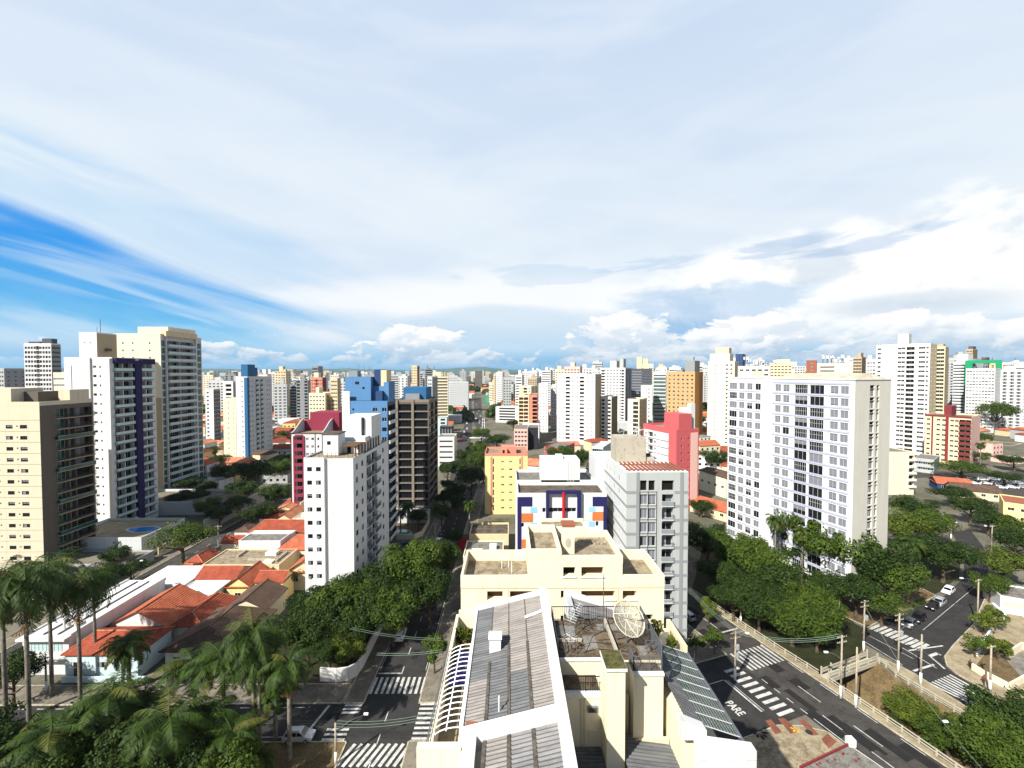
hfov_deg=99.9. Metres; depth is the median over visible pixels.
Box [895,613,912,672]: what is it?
utility pole
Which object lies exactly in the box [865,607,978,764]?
overhead cable
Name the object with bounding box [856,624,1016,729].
road
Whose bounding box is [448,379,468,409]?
apartment building
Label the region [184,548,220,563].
house
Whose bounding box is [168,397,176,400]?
window
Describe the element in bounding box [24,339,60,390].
apartment building
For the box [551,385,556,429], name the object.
apartment building
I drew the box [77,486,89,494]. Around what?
window
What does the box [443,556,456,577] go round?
tree
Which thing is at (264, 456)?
house
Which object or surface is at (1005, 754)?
broadleaf tree
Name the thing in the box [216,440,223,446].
house
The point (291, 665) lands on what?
royal palm
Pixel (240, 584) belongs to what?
house
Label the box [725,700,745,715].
road lettering
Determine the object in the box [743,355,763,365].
antenna cluster
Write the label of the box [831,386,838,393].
window
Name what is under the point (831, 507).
window
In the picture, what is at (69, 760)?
broadleaf tree
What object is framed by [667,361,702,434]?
apartment building
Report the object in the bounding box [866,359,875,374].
apartment building
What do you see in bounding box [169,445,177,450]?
window
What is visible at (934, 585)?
park ground
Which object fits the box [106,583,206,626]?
house
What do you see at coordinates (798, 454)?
window
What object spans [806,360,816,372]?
apartment building
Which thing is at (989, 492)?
house
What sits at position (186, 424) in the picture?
window
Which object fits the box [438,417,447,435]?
apartment building
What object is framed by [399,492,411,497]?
window
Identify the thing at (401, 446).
window
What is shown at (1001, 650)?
grass
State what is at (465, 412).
woods
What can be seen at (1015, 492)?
car park
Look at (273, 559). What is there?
flat roofed house
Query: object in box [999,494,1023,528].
house
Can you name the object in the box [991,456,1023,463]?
apartment building
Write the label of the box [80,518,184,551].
pool terrace
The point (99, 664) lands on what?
window
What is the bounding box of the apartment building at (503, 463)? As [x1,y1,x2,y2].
[485,445,527,513]
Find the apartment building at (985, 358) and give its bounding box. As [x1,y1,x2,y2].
[981,357,989,367]
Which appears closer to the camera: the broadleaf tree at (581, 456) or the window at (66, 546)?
the window at (66, 546)
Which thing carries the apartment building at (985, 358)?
on the ground at (920, 493)
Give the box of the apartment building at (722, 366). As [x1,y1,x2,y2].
[707,348,738,445]
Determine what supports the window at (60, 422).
in the apartment tower at (48, 491)
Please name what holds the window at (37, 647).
in the shop building at (130, 595)
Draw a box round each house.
[60,626,174,675]
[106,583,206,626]
[158,605,276,672]
[168,592,238,640]
[182,562,204,565]
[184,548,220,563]
[187,580,230,595]
[193,565,250,580]
[197,476,233,488]
[202,549,297,569]
[203,438,216,447]
[203,448,213,456]
[204,459,219,477]
[208,462,251,481]
[214,445,223,455]
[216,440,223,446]
[220,457,254,464]
[220,535,245,551]
[224,560,271,595]
[228,578,288,617]
[233,523,256,534]
[238,533,290,548]
[246,530,295,537]
[247,519,304,533]
[251,450,278,462]
[253,570,294,598]
[259,511,286,522]
[261,469,290,483]
[272,444,289,454]
[273,427,294,437]
[273,435,285,438]
[273,437,289,443]
[274,502,297,510]
[276,504,303,518]
[276,534,304,559]
[283,419,298,427]
[288,555,304,589]
[293,512,303,518]
[463,540,503,562]
[469,522,508,549]
[528,458,538,468]
[562,441,580,452]
[584,438,607,451]
[689,496,726,521]
[699,435,710,440]
[699,440,720,452]
[699,450,720,468]
[699,466,726,498]
[720,446,727,451]
[720,460,727,470]
[928,476,972,489]
[944,481,1003,501]
[979,439,1002,455]
[999,494,1023,528]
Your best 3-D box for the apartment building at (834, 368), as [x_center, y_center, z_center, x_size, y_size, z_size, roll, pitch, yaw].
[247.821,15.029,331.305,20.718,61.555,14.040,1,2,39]
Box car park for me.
[978,470,1023,496]
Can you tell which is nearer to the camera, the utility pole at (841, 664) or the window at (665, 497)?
the utility pole at (841, 664)
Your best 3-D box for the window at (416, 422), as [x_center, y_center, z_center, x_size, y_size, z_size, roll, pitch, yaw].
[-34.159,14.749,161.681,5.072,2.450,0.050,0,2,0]
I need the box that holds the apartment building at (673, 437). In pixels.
[643,403,698,507]
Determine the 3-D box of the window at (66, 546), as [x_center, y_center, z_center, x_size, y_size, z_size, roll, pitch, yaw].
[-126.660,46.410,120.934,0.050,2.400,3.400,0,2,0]
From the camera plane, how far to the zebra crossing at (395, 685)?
75.47 m
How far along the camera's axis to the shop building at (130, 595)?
87.43 m
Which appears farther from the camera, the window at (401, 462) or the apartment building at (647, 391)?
the apartment building at (647, 391)
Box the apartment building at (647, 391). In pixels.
[641,385,652,422]
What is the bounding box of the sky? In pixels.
[0,0,1023,370]
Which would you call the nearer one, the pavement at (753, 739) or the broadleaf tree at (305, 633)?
the pavement at (753, 739)
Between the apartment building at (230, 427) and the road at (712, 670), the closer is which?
the road at (712, 670)
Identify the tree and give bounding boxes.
[0,645,48,706]
[0,697,28,763]
[7,701,115,767]
[82,716,156,767]
[84,561,123,587]
[95,629,154,687]
[97,545,131,563]
[105,681,170,728]
[111,558,152,579]
[142,723,216,767]
[145,519,219,563]
[164,489,196,500]
[170,476,207,488]
[180,689,239,746]
[187,488,211,498]
[191,496,222,516]
[193,481,217,489]
[197,736,260,767]
[203,504,233,526]
[205,445,220,453]
[208,454,231,463]
[209,462,239,477]
[222,494,256,518]
[224,479,260,497]
[233,459,274,486]
[234,506,266,523]
[250,674,301,740]
[251,501,279,518]
[253,483,290,503]
[266,457,290,473]
[268,606,304,649]
[273,430,288,435]
[274,454,289,468]
[279,613,334,665]
[283,585,325,610]
[291,564,302,580]
[291,598,352,636]
[304,578,367,636]
[308,629,347,667]
[325,572,383,598]
[329,602,383,640]
[329,627,366,665]
[339,559,406,594]
[349,590,389,636]
[365,583,422,646]
[378,536,443,608]
[396,508,408,529]
[400,502,416,526]
[402,539,445,575]
[403,566,454,625]
[407,507,428,530]
[421,632,447,673]
[424,538,461,578]
[431,503,451,526]
[433,489,452,505]
[438,462,456,479]
[440,479,452,487]
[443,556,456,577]
[444,481,468,508]
[444,526,463,541]
[447,459,467,482]
[448,495,466,520]
[454,466,484,498]
[455,449,474,467]
[465,440,490,451]
[465,450,484,469]
[471,428,490,441]
[482,433,511,446]
[506,420,517,430]
[544,445,574,454]
[562,450,589,464]
[686,633,705,653]
[688,499,715,517]
[688,519,734,560]
[692,559,745,586]
[697,595,717,624]
[699,450,727,462]
[703,626,723,653]
[706,580,750,621]
[709,530,767,571]
[719,572,767,587]
[730,542,791,581]
[730,581,788,632]
[749,559,809,592]
[750,575,790,621]
[761,593,831,646]
[773,508,829,576]
[776,544,800,571]
[777,580,832,608]
[777,593,802,635]
[799,519,878,570]
[799,617,842,652]
[801,586,849,628]
[802,569,849,600]
[824,572,886,618]
[829,538,920,578]
[856,556,932,597]
[863,591,912,626]
[880,685,942,728]
[886,712,913,735]
[887,535,933,564]
[888,494,941,518]
[888,506,931,554]
[896,536,928,585]
[907,507,962,536]
[909,711,985,766]
[917,532,982,582]
[924,485,976,507]
[928,459,995,477]
[936,709,1021,767]
[946,493,1000,524]
[947,702,1023,767]
[961,681,1023,734]
[962,633,989,657]
[965,570,1016,602]
[968,610,998,634]
[969,509,1004,535]
[972,451,991,461]
[973,544,1023,577]
[974,401,1022,432]
[980,432,994,440]
[980,604,1010,630]
[983,471,1023,485]
[984,634,1013,660]
[989,526,1023,554]
[991,454,1023,470]
[992,514,1023,530]
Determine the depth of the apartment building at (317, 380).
378.96 m
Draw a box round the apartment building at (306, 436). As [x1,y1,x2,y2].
[290,410,341,503]
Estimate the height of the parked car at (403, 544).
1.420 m
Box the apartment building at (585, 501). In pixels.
[517,482,606,549]
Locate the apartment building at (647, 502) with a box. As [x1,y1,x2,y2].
[589,427,688,639]
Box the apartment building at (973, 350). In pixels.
[966,346,977,358]
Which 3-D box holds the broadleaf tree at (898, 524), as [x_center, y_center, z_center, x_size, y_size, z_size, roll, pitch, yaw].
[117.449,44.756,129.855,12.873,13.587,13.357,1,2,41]
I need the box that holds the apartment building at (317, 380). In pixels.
[311,373,326,392]
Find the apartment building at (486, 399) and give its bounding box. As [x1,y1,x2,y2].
[484,396,488,402]
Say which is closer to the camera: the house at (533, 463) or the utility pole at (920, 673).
the utility pole at (920, 673)
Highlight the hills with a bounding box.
[61,367,684,376]
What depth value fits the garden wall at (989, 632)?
85.62 m
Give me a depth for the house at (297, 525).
138.38 m
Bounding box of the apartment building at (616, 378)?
[600,359,631,420]
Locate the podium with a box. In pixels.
[158,489,264,514]
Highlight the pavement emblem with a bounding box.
[750,726,767,739]
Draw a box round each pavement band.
[766,719,781,733]
[778,718,797,733]
[799,719,818,735]
[822,734,836,747]
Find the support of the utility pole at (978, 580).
on the pavement at (959, 655)
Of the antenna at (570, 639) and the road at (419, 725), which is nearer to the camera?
the antenna at (570, 639)
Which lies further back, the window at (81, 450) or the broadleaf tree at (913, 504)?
the broadleaf tree at (913, 504)
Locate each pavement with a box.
[0,489,290,652]
[0,683,351,705]
[10,522,258,680]
[228,741,346,767]
[343,499,450,703]
[396,523,425,538]
[401,740,428,767]
[418,489,484,703]
[684,624,726,663]
[687,587,961,767]
[737,724,843,767]
[878,656,1021,742]
[944,598,1023,700]
[1009,651,1023,675]
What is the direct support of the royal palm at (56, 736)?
on the grass
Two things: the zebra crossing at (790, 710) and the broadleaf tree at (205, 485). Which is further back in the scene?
the broadleaf tree at (205, 485)
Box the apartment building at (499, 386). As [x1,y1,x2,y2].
[496,372,504,403]
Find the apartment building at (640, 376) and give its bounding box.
[631,357,651,397]
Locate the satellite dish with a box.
[613,600,644,643]
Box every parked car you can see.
[281,725,315,743]
[394,627,406,641]
[400,541,408,547]
[438,531,444,536]
[687,610,696,621]
[901,616,917,629]
[911,610,926,623]
[925,599,939,610]
[934,596,946,606]
[941,585,955,594]
[1005,485,1018,488]
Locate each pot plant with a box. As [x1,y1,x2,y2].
[451,625,466,644]
[459,627,471,647]
[650,619,663,636]
[666,635,677,647]
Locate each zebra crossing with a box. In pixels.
[321,704,361,740]
[337,743,405,766]
[369,677,424,693]
[411,703,436,739]
[725,667,793,715]
[731,645,784,669]
[869,624,928,649]
[931,674,999,703]
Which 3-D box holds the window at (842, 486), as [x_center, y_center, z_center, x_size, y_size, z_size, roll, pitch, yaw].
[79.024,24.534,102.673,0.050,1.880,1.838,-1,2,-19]
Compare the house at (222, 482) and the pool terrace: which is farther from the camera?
the house at (222, 482)
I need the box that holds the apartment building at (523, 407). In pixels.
[518,387,528,424]
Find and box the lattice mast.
[470,418,484,437]
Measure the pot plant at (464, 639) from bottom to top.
1.479 m
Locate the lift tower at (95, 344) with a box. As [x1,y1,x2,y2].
[79,319,116,356]
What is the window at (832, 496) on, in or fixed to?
in the apartment building at (805, 447)
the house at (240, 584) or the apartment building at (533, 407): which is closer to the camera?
the house at (240, 584)
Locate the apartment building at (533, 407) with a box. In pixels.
[529,393,537,422]
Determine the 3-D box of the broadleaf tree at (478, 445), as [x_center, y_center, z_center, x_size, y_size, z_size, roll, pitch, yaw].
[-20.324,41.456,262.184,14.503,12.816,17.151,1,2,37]
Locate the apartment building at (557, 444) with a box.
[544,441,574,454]
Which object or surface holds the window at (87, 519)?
in the apartment tower at (48, 491)
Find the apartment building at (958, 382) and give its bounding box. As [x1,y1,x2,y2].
[952,354,982,413]
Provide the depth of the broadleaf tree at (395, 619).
83.88 m
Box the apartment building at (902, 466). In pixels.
[888,447,916,494]
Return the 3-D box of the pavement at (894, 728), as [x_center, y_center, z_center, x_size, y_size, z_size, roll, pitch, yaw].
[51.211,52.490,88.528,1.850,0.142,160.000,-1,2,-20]
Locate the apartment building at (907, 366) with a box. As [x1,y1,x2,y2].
[876,334,936,454]
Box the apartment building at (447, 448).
[438,434,456,469]
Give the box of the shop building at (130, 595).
[15,566,202,674]
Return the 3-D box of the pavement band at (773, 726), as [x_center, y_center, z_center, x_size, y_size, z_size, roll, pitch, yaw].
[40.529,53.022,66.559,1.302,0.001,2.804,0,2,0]
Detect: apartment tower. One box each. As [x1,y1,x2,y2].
[0,387,97,572]
[64,357,158,521]
[114,327,203,488]
[304,413,388,591]
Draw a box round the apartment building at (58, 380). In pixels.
[53,372,64,390]
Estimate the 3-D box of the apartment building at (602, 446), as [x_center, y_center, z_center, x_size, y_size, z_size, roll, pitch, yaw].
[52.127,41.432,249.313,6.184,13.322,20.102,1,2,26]
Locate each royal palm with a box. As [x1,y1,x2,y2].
[0,553,72,723]
[0,555,43,715]
[0,703,101,767]
[6,546,89,696]
[37,562,120,700]
[61,665,155,752]
[71,562,121,642]
[118,685,213,767]
[152,643,223,714]
[179,640,246,701]
[194,709,267,766]
[217,606,287,749]
[230,638,283,750]
[257,646,315,762]
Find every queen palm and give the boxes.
[461,499,476,532]
[765,513,785,548]
[792,525,811,583]
[974,442,987,466]
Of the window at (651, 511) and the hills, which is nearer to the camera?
the window at (651, 511)
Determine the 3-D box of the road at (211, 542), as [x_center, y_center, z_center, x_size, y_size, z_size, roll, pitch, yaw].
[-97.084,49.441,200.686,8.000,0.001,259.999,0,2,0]
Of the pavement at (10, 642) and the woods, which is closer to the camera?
the pavement at (10, 642)
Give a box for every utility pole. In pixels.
[41,656,48,691]
[334,712,368,764]
[730,631,748,680]
[824,635,846,698]
[854,647,857,708]
[860,600,868,652]
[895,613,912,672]
[919,634,922,684]
[942,720,962,750]
[959,577,981,625]
[984,525,994,549]
[987,645,995,692]
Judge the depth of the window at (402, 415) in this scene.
161.57 m
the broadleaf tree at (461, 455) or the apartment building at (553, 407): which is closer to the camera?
the broadleaf tree at (461, 455)
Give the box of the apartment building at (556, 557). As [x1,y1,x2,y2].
[461,518,664,627]
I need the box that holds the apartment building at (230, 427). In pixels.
[223,397,236,456]
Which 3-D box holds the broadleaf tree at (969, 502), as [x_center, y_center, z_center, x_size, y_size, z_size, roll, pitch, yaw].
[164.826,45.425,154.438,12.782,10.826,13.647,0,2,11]
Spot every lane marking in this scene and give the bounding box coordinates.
[18,705,329,737]
[368,490,473,767]
[696,600,924,767]
[862,632,944,671]
[923,588,972,629]
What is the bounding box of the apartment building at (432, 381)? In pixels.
[427,376,437,423]
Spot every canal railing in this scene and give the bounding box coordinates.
[690,588,818,672]
[827,676,963,767]
[878,657,1011,738]
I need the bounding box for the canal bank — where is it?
[834,651,991,767]
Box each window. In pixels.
[25,347,45,389]
[30,643,61,651]
[55,408,63,416]
[55,419,63,427]
[56,430,64,435]
[56,440,64,448]
[56,450,64,459]
[56,461,65,467]
[57,471,65,480]
[57,482,65,490]
[57,492,65,499]
[58,503,66,511]
[58,513,66,522]
[58,524,66,531]
[59,534,67,543]
[59,544,67,553]
[75,407,87,414]
[75,416,87,424]
[76,426,87,433]
[76,436,88,445]
[76,446,88,455]
[77,456,88,463]
[77,466,88,475]
[77,476,89,485]
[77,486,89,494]
[78,496,89,505]
[78,506,90,515]
[78,515,90,524]
[79,525,90,534]
[97,662,104,667]
[167,348,175,351]
[167,355,175,358]
[168,362,176,365]
[168,369,176,372]
[168,376,176,379]
[168,383,176,386]
[168,390,176,393]
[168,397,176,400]
[168,404,177,407]
[169,411,177,415]
[169,418,177,422]
[169,425,177,429]
[169,432,177,436]
[169,439,177,443]
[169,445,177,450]
[170,452,178,457]
[170,459,178,464]
[170,466,178,471]
[170,473,178,478]
[180,342,189,347]
[180,349,189,354]
[180,356,189,361]
[180,363,189,365]
[181,369,189,372]
[181,376,190,379]
[181,383,190,386]
[181,389,190,393]
[181,396,190,399]
[181,403,190,406]
[181,409,190,413]
[182,416,190,420]
[182,423,191,427]
[297,466,302,470]
[398,404,410,410]
[399,412,410,418]
[399,420,410,426]
[399,428,410,433]
[399,436,410,441]
[399,444,411,449]
[399,452,411,457]
[399,460,411,465]
[399,468,411,473]
[399,476,411,481]
[399,484,411,489]
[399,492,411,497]
[399,500,411,505]
[414,404,427,410]
[414,412,427,418]
[414,420,427,425]
[414,428,427,433]
[414,436,427,441]
[414,444,427,449]
[415,452,427,457]
[415,460,427,465]
[415,468,427,473]
[415,476,427,481]
[415,484,427,489]
[415,492,427,497]
[415,500,427,505]
[488,591,502,595]
[499,413,514,414]
[499,416,514,417]
[510,591,531,595]
[549,508,575,511]
[559,396,583,439]
[563,567,573,572]
[581,567,601,572]
[581,591,612,594]
[601,370,611,394]
[623,591,633,594]
[640,480,645,489]
[640,494,646,503]
[640,508,646,517]
[640,522,646,531]
[640,536,646,545]
[648,494,655,503]
[648,508,654,517]
[648,522,654,531]
[648,536,654,545]
[648,550,654,558]
[649,480,653,489]
[661,550,670,556]
[661,564,670,571]
[662,480,672,489]
[662,494,671,500]
[662,508,671,517]
[662,522,670,528]
[662,536,670,544]
[664,591,670,599]
[664,605,670,611]
[665,577,670,583]
[783,384,789,391]
[783,395,788,401]
[794,428,806,437]
[794,439,806,448]
[794,450,805,459]
[794,461,805,470]
[795,384,807,392]
[795,395,807,403]
[795,406,806,415]
[795,417,806,426]
[808,475,821,485]
[808,486,821,497]
[808,497,821,508]
[809,430,822,439]
[809,441,822,451]
[809,452,822,462]
[809,464,822,474]
[810,385,823,393]
[810,396,823,405]
[810,407,823,416]
[810,419,822,428]
[820,366,834,367]
[828,492,835,500]
[828,503,835,512]
[828,515,835,523]
[828,526,835,534]
[829,445,836,452]
[829,456,836,464]
[829,468,836,476]
[829,480,836,488]
[830,398,837,405]
[830,409,837,417]
[830,421,837,429]
[830,433,837,441]
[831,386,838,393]
[837,565,844,574]
[838,506,845,515]
[838,518,845,527]
[838,530,845,539]
[839,458,846,466]
[839,470,846,478]
[839,482,846,491]
[839,494,845,502]
[840,410,847,418]
[840,422,847,430]
[840,434,847,442]
[840,446,847,454]
[841,386,848,393]
[841,398,848,406]
[868,461,871,468]
[869,413,872,420]
[966,371,997,427]
[1000,401,1023,427]
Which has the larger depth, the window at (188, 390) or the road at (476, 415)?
the road at (476, 415)
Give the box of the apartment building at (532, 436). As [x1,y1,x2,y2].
[528,425,537,448]
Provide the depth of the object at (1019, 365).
647.18 m
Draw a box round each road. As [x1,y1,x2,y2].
[0,493,290,667]
[0,704,363,740]
[336,481,477,767]
[408,704,436,739]
[450,398,471,506]
[474,397,494,446]
[687,593,946,767]
[696,655,804,739]
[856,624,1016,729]
[870,530,987,670]
[914,471,987,477]
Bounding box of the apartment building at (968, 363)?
[964,360,1001,413]
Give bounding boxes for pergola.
[450,643,464,667]
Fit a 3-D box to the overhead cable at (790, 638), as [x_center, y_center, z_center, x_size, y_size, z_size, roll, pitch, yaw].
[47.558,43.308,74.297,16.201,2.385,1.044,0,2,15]
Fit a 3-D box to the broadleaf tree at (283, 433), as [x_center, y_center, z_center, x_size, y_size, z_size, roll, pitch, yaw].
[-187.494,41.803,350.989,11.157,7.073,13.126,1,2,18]
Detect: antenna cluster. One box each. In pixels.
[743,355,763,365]
[822,354,833,362]
[834,353,851,362]
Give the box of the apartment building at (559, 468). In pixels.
[515,454,594,549]
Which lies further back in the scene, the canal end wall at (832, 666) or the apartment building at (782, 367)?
the apartment building at (782, 367)
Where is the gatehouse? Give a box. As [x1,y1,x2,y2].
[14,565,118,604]
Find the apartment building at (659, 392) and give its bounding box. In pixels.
[653,367,666,422]
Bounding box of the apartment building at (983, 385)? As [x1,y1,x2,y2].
[965,368,1000,432]
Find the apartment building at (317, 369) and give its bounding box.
[312,366,322,376]
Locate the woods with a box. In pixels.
[202,376,707,419]
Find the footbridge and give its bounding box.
[820,649,877,681]
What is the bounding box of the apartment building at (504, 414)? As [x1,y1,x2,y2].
[496,406,517,422]
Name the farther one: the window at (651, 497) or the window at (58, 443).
the window at (58, 443)
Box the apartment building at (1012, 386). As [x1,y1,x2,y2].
[999,366,1023,427]
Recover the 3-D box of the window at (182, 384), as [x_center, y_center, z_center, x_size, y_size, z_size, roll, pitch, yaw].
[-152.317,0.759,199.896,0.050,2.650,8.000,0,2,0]
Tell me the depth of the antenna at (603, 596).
31.69 m
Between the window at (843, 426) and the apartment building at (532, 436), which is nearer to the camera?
the window at (843, 426)
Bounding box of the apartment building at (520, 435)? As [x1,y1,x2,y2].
[514,424,527,450]
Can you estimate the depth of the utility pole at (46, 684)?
73.85 m
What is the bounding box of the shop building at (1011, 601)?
[983,585,1023,617]
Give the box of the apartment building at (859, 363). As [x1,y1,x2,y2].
[853,353,865,372]
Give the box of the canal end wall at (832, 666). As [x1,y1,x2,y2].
[808,654,854,673]
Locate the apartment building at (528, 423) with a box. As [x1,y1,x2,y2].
[522,420,539,443]
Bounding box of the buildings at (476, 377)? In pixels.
[62,370,1023,441]
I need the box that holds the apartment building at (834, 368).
[817,363,851,372]
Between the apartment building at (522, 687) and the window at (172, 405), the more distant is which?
the window at (172, 405)
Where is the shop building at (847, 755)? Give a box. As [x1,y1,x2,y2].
[799,735,882,767]
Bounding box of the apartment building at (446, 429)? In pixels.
[440,425,453,433]
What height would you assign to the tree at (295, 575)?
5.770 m
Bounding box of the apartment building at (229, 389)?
[223,381,235,397]
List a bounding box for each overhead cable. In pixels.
[75,696,336,725]
[334,712,434,727]
[353,627,440,639]
[383,650,441,655]
[688,588,736,631]
[697,632,734,668]
[737,630,843,641]
[842,601,866,633]
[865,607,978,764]
[900,580,977,613]
[976,528,993,579]
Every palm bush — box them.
[0,706,58,758]
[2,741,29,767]
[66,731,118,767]
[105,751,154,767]
[253,738,279,767]
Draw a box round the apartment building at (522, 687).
[416,587,756,767]
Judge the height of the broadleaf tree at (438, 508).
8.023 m
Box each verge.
[0,745,317,767]
[797,580,936,627]
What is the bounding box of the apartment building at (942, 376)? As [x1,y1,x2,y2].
[936,344,948,411]
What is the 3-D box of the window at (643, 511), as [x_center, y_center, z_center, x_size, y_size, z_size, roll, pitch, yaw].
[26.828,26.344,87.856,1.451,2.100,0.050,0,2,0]
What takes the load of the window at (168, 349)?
in the apartment tower at (175, 354)
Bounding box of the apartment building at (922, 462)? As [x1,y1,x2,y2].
[914,454,939,473]
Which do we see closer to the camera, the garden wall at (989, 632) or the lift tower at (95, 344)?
the garden wall at (989, 632)
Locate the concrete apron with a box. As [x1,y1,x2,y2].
[755,736,824,767]
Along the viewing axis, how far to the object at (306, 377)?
500.83 m
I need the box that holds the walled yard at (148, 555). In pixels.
[68,550,153,574]
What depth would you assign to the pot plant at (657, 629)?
33.67 m
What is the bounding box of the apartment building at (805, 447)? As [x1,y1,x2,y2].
[727,371,891,601]
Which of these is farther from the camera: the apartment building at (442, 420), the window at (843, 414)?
the apartment building at (442, 420)
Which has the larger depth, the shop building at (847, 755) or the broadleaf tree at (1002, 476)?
the broadleaf tree at (1002, 476)
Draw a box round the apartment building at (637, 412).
[628,397,646,435]
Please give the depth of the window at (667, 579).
89.02 m
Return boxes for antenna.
[562,632,578,653]
[566,602,582,633]
[597,574,608,630]
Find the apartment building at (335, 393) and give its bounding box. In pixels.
[330,378,340,409]
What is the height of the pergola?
1.693 m
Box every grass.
[246,616,373,676]
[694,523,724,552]
[909,598,926,608]
[993,643,1014,655]
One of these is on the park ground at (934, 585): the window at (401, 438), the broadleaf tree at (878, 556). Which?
the broadleaf tree at (878, 556)
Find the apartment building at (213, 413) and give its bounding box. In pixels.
[205,388,220,439]
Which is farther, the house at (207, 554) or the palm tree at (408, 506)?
the palm tree at (408, 506)
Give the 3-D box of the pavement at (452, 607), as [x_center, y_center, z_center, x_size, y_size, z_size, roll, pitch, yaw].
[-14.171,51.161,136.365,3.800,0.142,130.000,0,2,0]
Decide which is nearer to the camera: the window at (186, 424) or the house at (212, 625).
the house at (212, 625)
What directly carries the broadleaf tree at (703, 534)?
on the ground at (920, 493)
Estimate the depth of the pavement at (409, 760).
61.56 m
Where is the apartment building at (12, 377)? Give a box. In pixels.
[0,368,24,386]
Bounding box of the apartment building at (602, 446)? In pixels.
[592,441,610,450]
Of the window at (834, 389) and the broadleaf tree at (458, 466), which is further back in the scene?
the broadleaf tree at (458, 466)
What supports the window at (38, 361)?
in the apartment building at (42, 361)
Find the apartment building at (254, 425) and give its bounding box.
[236,364,272,456]
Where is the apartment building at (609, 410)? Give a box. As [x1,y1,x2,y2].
[601,395,617,441]
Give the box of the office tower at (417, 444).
[395,386,437,522]
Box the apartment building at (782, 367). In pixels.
[770,359,791,376]
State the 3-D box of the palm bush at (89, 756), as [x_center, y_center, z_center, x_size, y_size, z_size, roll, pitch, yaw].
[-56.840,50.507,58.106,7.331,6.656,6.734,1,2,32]
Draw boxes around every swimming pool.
[126,526,160,532]
[396,529,411,533]
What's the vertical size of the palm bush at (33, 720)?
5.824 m
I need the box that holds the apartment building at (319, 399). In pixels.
[309,387,330,418]
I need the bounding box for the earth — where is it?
[977,650,1019,681]
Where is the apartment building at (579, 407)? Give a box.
[557,373,600,444]
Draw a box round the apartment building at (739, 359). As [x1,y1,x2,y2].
[735,354,745,365]
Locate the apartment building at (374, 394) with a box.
[342,365,397,549]
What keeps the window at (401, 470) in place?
in the office tower at (417, 444)
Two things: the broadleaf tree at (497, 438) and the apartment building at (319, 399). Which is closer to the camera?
the broadleaf tree at (497, 438)
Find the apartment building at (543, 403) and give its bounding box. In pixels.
[539,383,547,431]
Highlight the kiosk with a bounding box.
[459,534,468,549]
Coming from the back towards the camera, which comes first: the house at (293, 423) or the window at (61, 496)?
the house at (293, 423)
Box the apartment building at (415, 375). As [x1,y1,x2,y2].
[412,366,419,385]
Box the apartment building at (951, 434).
[924,405,979,463]
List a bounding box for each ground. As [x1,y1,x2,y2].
[0,391,1023,738]
[692,542,865,671]
[828,552,959,597]
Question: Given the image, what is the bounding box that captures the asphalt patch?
[18,569,939,767]
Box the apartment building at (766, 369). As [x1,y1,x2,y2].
[738,366,770,376]
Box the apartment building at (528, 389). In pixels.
[520,385,537,394]
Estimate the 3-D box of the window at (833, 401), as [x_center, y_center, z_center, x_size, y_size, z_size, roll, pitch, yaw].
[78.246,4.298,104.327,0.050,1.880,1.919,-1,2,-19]
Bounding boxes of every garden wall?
[61,676,146,682]
[158,538,191,556]
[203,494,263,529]
[320,623,383,681]
[396,518,429,539]
[971,663,1023,689]
[976,628,992,655]
[1006,642,1023,658]
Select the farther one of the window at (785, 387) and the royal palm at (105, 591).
the window at (785, 387)
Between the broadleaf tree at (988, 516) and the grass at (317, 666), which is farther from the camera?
the broadleaf tree at (988, 516)

